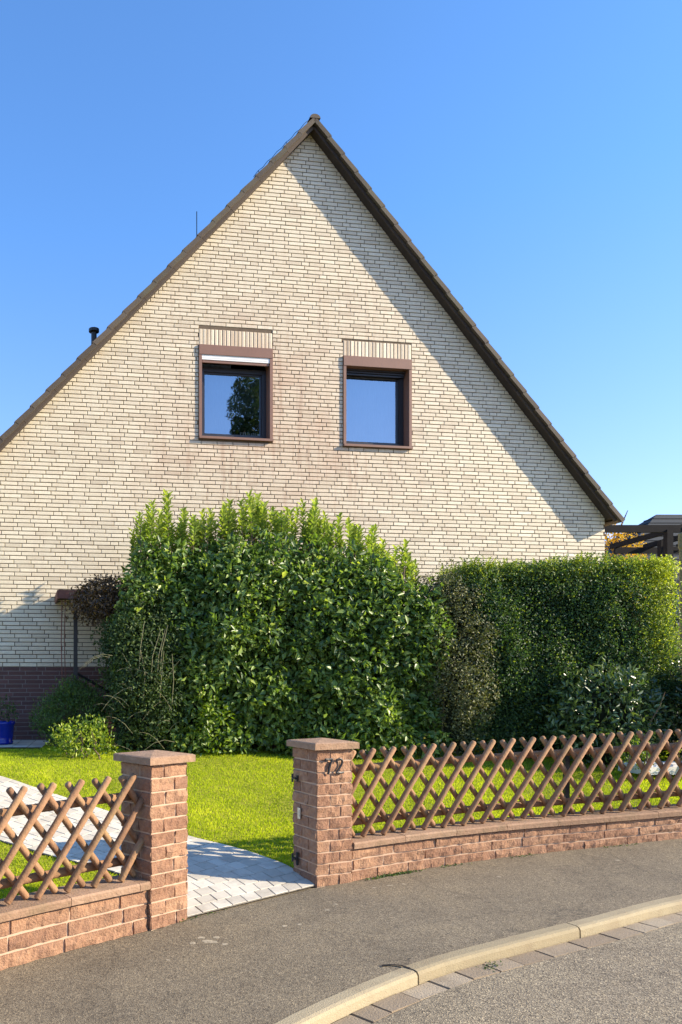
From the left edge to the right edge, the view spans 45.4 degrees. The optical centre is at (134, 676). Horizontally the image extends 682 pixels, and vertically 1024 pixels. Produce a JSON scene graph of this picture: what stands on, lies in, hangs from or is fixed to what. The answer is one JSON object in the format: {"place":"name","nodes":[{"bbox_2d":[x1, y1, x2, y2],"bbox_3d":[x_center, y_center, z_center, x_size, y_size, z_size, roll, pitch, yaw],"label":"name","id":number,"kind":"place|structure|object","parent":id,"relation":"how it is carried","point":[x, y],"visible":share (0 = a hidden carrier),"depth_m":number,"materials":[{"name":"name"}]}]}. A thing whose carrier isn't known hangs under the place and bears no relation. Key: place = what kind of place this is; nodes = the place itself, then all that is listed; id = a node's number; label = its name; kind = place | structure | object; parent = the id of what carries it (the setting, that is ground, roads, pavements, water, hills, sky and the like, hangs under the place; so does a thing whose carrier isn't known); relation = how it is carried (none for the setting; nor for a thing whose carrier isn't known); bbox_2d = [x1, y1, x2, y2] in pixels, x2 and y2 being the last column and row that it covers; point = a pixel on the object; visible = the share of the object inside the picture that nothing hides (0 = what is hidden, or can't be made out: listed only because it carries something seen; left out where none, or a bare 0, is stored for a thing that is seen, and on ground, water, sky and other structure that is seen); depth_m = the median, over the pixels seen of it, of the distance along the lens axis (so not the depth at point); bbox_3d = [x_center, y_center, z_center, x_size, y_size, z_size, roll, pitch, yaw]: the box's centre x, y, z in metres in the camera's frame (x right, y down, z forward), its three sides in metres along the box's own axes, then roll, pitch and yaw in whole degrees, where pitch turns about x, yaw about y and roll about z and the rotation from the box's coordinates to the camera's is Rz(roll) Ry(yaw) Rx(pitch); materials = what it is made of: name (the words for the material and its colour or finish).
{"place":"outdoors","nodes":[
{"label":"outdoors","id":0,"kind":"place"},
{"bbox_2d":[0,839,681,1023],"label":"pavement","id":1,"kind":"structure","parent":0,"point":[263,966],"depth_m":4.76,"materials":[{"name":"grey asphalt"}]},
{"bbox_2d":[0,838,681,972],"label":"pavement edge","id":2,"kind":"object","parent":1,"relation":"on","point":[288,893],"visible":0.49,"depth_m":5.51,"materials":[{"name":"pale concrete"}]},
{"bbox_2d":[143,860,618,967],"bbox_3d":[1.707,1.586,5.272,4.745,0.217,0.763,0,0,-32],"label":"pavement lichen","id":3,"kind":"object","parent":1,"relation":"on","point":[207,941],"visible":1,"depth_m":4.81},
{"bbox_2d":[382,964,416,971],"bbox_3d":[1.475,1.611,4.268,0.198,0.006,0.056,0,0,31],"label":"tar seam","id":4,"kind":"object","parent":1,"relation":"on","point":[398,965],"visible":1,"depth_m":4.28,"materials":[{"name":"black asphalt"}]},
{"bbox_2d":[180,843,636,971],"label":"weeds","id":5,"kind":"object","parent":1,"relation":"on","point":[397,874],"visible":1,"depth_m":6.06,"materials":[{"name":"green plant"}]},
{"bbox_2d":[0,738,681,898],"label":"lawn","id":6,"kind":"structure","parent":0,"point":[242,802],"depth_m":8.27,"materials":[{"name":"green plant"}]},
{"bbox_2d":[0,741,49,747],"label":"terrace bed","id":7,"kind":"object","parent":6,"relation":"on","point":[22,747],"visible":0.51,"depth_m":10.32,"materials":[{"name":"grey concrete"}]},
{"bbox_2d":[0,740,48,746],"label":"house terrace","id":8,"kind":"structure","parent":7,"relation":"on","point":[27,743],"depth_m":10.82,"materials":[{"name":"grey concrete"}]},
{"bbox_2d":[0,721,14,744],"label":"flower pot","id":9,"kind":"object","parent":8,"relation":"on","point":[6,732],"visible":0.98,"depth_m":10.62,"materials":[{"name":"blue plastic"}]},
{"bbox_2d":[0,693,19,721],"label":"potted shrub","id":10,"kind":"object","parent":9,"relation":"in","point":[11,711],"visible":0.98,"depth_m":10.72,"materials":[{"name":"green plant"}]},
{"bbox_2d":[28,675,115,747],"bbox_3d":[-0.835,0.504,10.419,1.235,1.123,1.111,0,0,0],"label":"soft green bush","id":11,"kind":"object","parent":6,"relation":"on","point":[72,697],"visible":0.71,"depth_m":10.27,"materials":[{"name":"green plant"}]},
{"bbox_2d":[0,874,150,970],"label":"garden wall","id":12,"kind":"structure","parent":6,"relation":"on","point":[49,923],"depth_m":4.75,"materials":[{"name":"red-brown stone brick"},{"name":"mortar"}]},
{"bbox_2d":[0,773,143,904],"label":"lattice fence","id":13,"kind":"object","parent":12,"relation":"on","point":[47,803],"visible":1,"depth_m":4.82,"materials":[{"name":"brown wood"}]},
{"bbox_2d":[45,713,117,759],"bbox_3d":[-0.627,0.754,9.373,0.806,0.638,0.851,0,0,40],"label":"golden shrub","id":14,"kind":"object","parent":6,"relation":"on","point":[71,738],"visible":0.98,"depth_m":9.26,"materials":[{"name":"green plant"}]},
{"bbox_2d":[55,590,115,724],"bbox_3d":[0.439,-0.129,11.326,3.178,2.178,0.832,0,0,-8],"label":"garden canopy","id":15,"kind":"object","parent":6,"relation":"on","point":[65,595],"visible":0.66,"depth_m":10.76,"materials":[{"name":"brown wood"}]},
{"bbox_2d":[59,572,138,625],"bbox_3d":[-0.277,-1.035,10.515,1.530,0.796,1.284,0,0,0],"label":"climbing plant","id":16,"kind":"object","parent":15,"relation":"hanging from","point":[91,603],"visible":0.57,"depth_m":10.23,"materials":[{"name":"brown plant"}]},
{"bbox_2d":[80,576,197,751],"bbox_3d":[0.087,-0.107,10.044,1.504,2.469,1.533,0,0,0],"label":"twiggy shrub","id":17,"kind":"object","parent":6,"relation":"on","point":[149,716],"visible":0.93,"depth_m":9.67,"materials":[{"name":"green plant"}]},
{"bbox_2d":[113,750,195,930],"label":"gate pillar","id":18,"kind":"structure","parent":6,"relation":"on","point":[160,822],"depth_m":5.12,"materials":[{"name":"brick"}]},
{"bbox_2d":[0,776,314,916],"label":"garden path","id":19,"kind":"structure","parent":6,"relation":"on","point":[221,878],"depth_m":6.27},
{"bbox_2d":[188,694,236,757],"bbox_3d":[0.992,0.627,9.668,0.632,0.861,0.558,0,0,0],"label":"young laurel","id":20,"kind":"object","parent":6,"relation":"on","point":[210,706],"visible":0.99,"depth_m":9.63,"materials":[{"name":"green plant"}]},
{"bbox_2d":[108,488,457,760],"bbox_3d":[1.906,-0.698,10.404,4.518,3.771,1.974,0,0,0],"label":"laurel hedge","id":21,"kind":"object","parent":6,"relation":"on","point":[323,639],"visible":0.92,"depth_m":9.83,"materials":[{"name":"green plant"}]},
{"bbox_2d":[287,738,358,887],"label":"gate pillar","id":22,"kind":"structure","parent":6,"relation":"on","point":[321,775],"depth_m":5.90,"materials":[{"name":"brick"}]},
{"bbox_2d":[407,557,505,755],"bbox_3d":[4.237,-0.239,10.100,1.258,2.632,1.250,0,0,0],"label":"olive bush","id":23,"kind":"object","parent":6,"relation":"on","point":[456,711],"visible":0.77,"depth_m":9.81,"materials":[{"name":"green plant"}]},
{"bbox_2d":[351,804,681,880],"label":"garden wall","id":24,"kind":"structure","parent":6,"relation":"on","point":[397,850],"depth_m":6.46,"materials":[{"name":"brick"}]},
{"bbox_2d":[351,729,681,836],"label":"lattice fence","id":25,"kind":"object","parent":24,"relation":"on","point":[565,799],"visible":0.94,"depth_m":6.57,"materials":[{"name":"brown wood"}]},
{"bbox_2d":[435,550,681,759],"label":"clipped hedge","id":26,"kind":"object","parent":6,"relation":"on","point":[553,620],"visible":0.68,"depth_m":9.90,"materials":[{"name":"green plant"}]},
{"bbox_2d":[536,657,673,766],"bbox_3d":[5.853,0.498,9.558,1.672,1.503,1.135,0,0,0],"label":"rhododendron","id":27,"kind":"object","parent":6,"relation":"on","point":[610,704],"visible":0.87,"depth_m":9.42,"materials":[{"name":"green plant"}]},
{"bbox_2d":[607,729,657,779],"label":"golden shrub","id":28,"kind":"object","parent":6,"relation":"on","point":[642,752],"visible":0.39,"depth_m":8.88,"materials":[{"name":"green plant"}]},
{"bbox_2d":[618,761,681,774],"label":"pale rounded boulders","id":29,"kind":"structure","parent":6,"relation":"on","point":[673,768],"depth_m":8.89,"materials":[{"name":"white stone"}]},
{"bbox_2d":[646,653,681,758],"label":"evergreen bush","id":30,"kind":"object","parent":6,"relation":"on","point":[676,706],"visible":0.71,"depth_m":9.63,"materials":[{"name":"green plant"}]},
{"bbox_2d":[678,532,681,680],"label":"garden pole","id":31,"kind":"object","parent":6,"relation":"on","point":[680,560],"visible":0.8,"depth_m":12.53,"materials":[{"name":"green"}]},
{"bbox_2d":[0,0,681,542],"label":"sky","id":32,"kind":"structure","parent":0,"point":[530,151],"materials":[{"name":"blue"}]},
{"bbox_2d":[372,922,681,1023],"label":"road","id":33,"kind":"structure","parent":0,"point":[636,979],"depth_m":3.97,"materials":[{"name":"grey asphalt"}]},
{"bbox_3d":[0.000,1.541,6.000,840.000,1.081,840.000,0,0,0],"label":"ground","id":34,"kind":"structure","parent":0,"visible":0},
{"bbox_2d":[0,114,624,740],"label":"house","id":35,"kind":"structure","parent":34,"relation":"on","point":[292,324],"depth_m":12.06,"materials":[{"name":"beige brick"}]},
{"bbox_2d":[199,344,273,441],"bbox_3d":[1.567,-4.395,12.077,1.212,1.449,0.419,0,0,-8],"label":"window","id":36,"kind":"structure","parent":35,"relation":"in","point":[218,402],"depth_m":12.15,"materials":[{"name":"blue glass"}]},
{"bbox_2d":[343,355,412,449],"bbox_3d":[3.849,-4.370,12.436,1.156,1.435,0.471,0,0,-8],"label":"window","id":37,"kind":"structure","parent":35,"relation":"in","point":[377,392],"depth_m":12.62,"materials":[{"name":"blue glass"}]},
{"bbox_2d":[275,894,681,1023],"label":"kerb","id":38,"kind":"structure","parent":34,"relation":"on","point":[338,1006],"depth_m":4.41,"materials":[{"name":"concrete"}]},
{"bbox_2d":[604,510,648,603],"bbox_3d":[13.741,-1.868,21.966,2.096,5.670,2.199,0,0,0],"label":"autumn tree","id":39,"kind":"object","parent":34,"relation":"on","point":[613,539],"visible":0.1,"depth_m":21.74,"materials":[{"name":"orange plant"}]},
{"bbox_2d":[604,524,681,728],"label":"pergola","id":40,"kind":"object","parent":34,"relation":"on","point":[664,545],"visible":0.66,"depth_m":14.01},
{"bbox_2d":[605,515,681,631],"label":"neighbour house","id":41,"kind":"structure","parent":34,"relation":"on","point":[665,520],"depth_m":33.33,"materials":[{"name":"stone"}]},
{"bbox_2d":[637,580,678,691],"bbox_3d":[17.299,-1.119,25.517,2.769,4.849,2.624,0,0,31],"label":"boundary bush","id":42,"kind":"object","parent":34,"relation":"on","point":[677,619],"visible":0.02,"depth_m":25.13,"materials":[{"name":"green plant"}]},
{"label":"gutter bed","id":43,"kind":"structure","parent":0,"visible":0},
{"bbox_2d":[332,912,681,1023],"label":"gutter stones","id":44,"kind":"object","parent":43,"relation":"on","point":[381,1009],"visible":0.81,"depth_m":4.33,"materials":[{"name":"grey concrete"}]}
]}

